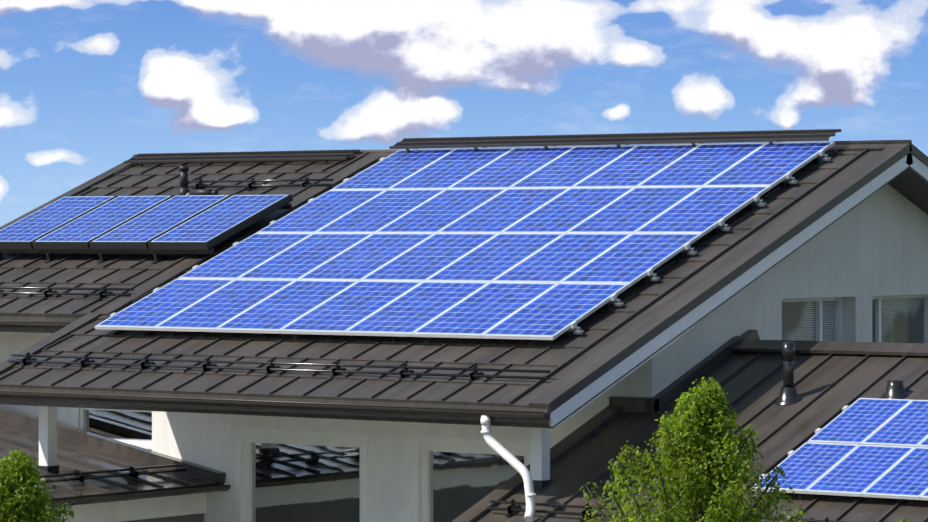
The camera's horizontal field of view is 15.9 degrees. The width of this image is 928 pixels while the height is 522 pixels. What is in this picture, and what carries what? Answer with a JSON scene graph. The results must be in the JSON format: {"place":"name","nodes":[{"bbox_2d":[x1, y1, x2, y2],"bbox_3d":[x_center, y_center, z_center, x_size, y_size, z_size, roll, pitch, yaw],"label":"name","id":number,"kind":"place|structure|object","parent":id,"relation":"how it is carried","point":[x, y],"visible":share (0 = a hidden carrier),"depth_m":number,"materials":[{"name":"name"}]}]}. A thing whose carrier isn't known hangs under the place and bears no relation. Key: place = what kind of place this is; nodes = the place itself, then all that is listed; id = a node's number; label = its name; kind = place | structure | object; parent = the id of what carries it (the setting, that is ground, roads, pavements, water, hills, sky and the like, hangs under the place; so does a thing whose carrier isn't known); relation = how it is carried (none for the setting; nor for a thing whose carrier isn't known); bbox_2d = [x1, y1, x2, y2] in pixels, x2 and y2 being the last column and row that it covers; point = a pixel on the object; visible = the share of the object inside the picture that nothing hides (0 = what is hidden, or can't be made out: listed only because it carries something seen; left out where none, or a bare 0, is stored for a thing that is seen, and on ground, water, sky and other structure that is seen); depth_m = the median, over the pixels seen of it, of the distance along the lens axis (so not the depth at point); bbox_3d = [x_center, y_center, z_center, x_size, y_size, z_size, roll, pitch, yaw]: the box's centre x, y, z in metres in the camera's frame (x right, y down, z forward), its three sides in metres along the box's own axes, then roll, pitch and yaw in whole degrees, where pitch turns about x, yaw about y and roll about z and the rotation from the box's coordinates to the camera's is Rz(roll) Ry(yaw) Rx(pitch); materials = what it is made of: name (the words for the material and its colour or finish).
{"place":"outdoors","nodes":[
{"label":"outdoors","id":0,"kind":"place"},
{"bbox_2d":[0,448,73,521],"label":"tree","id":1,"kind":"object","parent":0,"point":[37,503],"depth_m":29.09,"materials":[{"name":"green plant"}]},
{"bbox_2d":[0,0,927,226],"label":"sky","id":2,"kind":"structure","parent":0,"point":[87,87],"materials":[{"name":"blue"}]},
{"bbox_2d":[152,184,927,521],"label":"house walls","id":3,"kind":"structure","parent":0,"point":[858,272],"depth_m":42.00,"materials":[{"name":"white paint"}]},
{"bbox_2d":[542,377,813,521],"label":"tree","id":4,"kind":"object","parent":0,"point":[711,414],"depth_m":27.46,"materials":[{"name":"green plant"}]},
{"bbox_2d":[452,330,927,521],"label":"roof","id":5,"kind":"structure","parent":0,"point":[832,379],"depth_m":37.98,"materials":[{"name":"brown metal"}]},
{"bbox_2d":[487,498,848,521],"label":"snow guard","id":6,"kind":"object","parent":5,"relation":"on","point":[512,508],"visible":0.46,"depth_m":36.13,"materials":[{"name":"black metal"}]},
{"bbox_2d":[752,398,927,499],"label":"solar array","id":7,"kind":"object","parent":5,"relation":"on","point":[870,447],"visible":0.92,"depth_m":35.73,"materials":[{"name":"blue glass"}]},
{"bbox_2d":[774,342,909,404],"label":"roof vents","id":8,"kind":"object","parent":5,"relation":"on","point":[788,395],"visible":0.96,"depth_m":38.07,"materials":[{"name":"black metal"}]},
{"bbox_2d":[897,517,911,521],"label":"small tree","id":9,"kind":"object","parent":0,"point":[904,518],"depth_m":29.50,"materials":[{"name":"green plant"}]},
{"label":"ground","id":10,"kind":"structure","parent":0,"visible":0},
{"bbox_2d":[46,493,206,521],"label":"wall","id":11,"kind":"structure","parent":10,"relation":"on","point":[187,508],"depth_m":42.05,"materials":[{"name":"white paint"}]},
{"bbox_2d":[0,406,230,506],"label":"roof","id":12,"kind":"structure","parent":11,"relation":"on","point":[80,450],"depth_m":42.80,"materials":[{"name":"metal"}]},
{"bbox_2d":[30,464,186,483],"bbox_3d":[-6.180,2.712,39.550,0.259,0.168,8.470,0,1,37],"label":"snow guard","id":13,"kind":"object","parent":12,"relation":"on","point":[79,477],"visible":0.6,"depth_m":41.82,"materials":[{"name":"black metal"}]},
{"bbox_2d":[38,465,551,487],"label":"post boots","id":14,"kind":"object","parent":12,"relation":"on","point":[536,483],"visible":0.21,"depth_m":37.31,"materials":[{"name":"grey metal"}]},
{"bbox_2d":[0,153,927,480],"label":"white roof trim","id":15,"kind":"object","parent":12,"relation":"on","point":[538,447],"visible":0.25,"depth_m":39.02,"materials":[{"name":"white paint"}]},
{"bbox_2d":[0,140,927,427],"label":"roof","id":16,"kind":"structure","parent":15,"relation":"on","point":[614,336],"depth_m":40.26,"materials":[{"name":"brown metal"}]},
{"bbox_2d":[0,166,291,263],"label":"collector mounts","id":17,"kind":"object","parent":16,"relation":"on","point":[183,188],"visible":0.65,"depth_m":45.73,"materials":[{"name":"grey metal"}]},
{"bbox_2d":[0,194,292,249],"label":"solar panels","id":18,"kind":"object","parent":17,"relation":"on","point":[167,222],"visible":0.96,"depth_m":45.91,"materials":[{"name":"blue"}]},
{"bbox_2d":[0,177,549,381],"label":"snow guards","id":19,"kind":"object","parent":16,"relation":"on","point":[337,369],"visible":0.96,"depth_m":40.28,"materials":[{"name":"black metal"}]},
{"bbox_2d":[0,321,550,418],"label":"gutters","id":20,"kind":"object","parent":16,"relation":"on","point":[321,406],"visible":0.85,"depth_m":38.48,"materials":[{"name":"black metal"}]},
{"bbox_2d":[481,415,535,521],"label":"down pipe","id":21,"kind":"object","parent":20,"relation":"attached to","point":[494,444],"visible":1,"depth_m":36.32,"materials":[{"name":"white paint"}]},
{"bbox_2d":[94,141,834,339],"bbox_3d":[0.086,-0.340,42.446,7.298,2.406,6.329,0,1,37],"label":"solar array","id":22,"kind":"object","parent":16,"relation":"on","point":[537,243],"visible":1,"depth_m":42.10,"materials":[{"name":"blue glass"}]},
{"bbox_2d":[124,129,841,165],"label":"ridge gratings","id":23,"kind":"object","parent":16,"relation":"on","point":[693,138],"visible":1,"depth_m":45.79,"materials":[{"name":"black metal"}]},
{"bbox_3d":[-0.666,4.423,47.636,14.500,7.100,9.400,0,1,37],"label":"house","id":24,"kind":"object","parent":10,"relation":"on","visible":0},
{"bbox_2d":[0,333,151,449],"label":"house wall","id":25,"kind":"structure","parent":24,"relation":"attached to","point":[132,427],"depth_m":44.69,"materials":[{"name":"white paint"}]}
]}

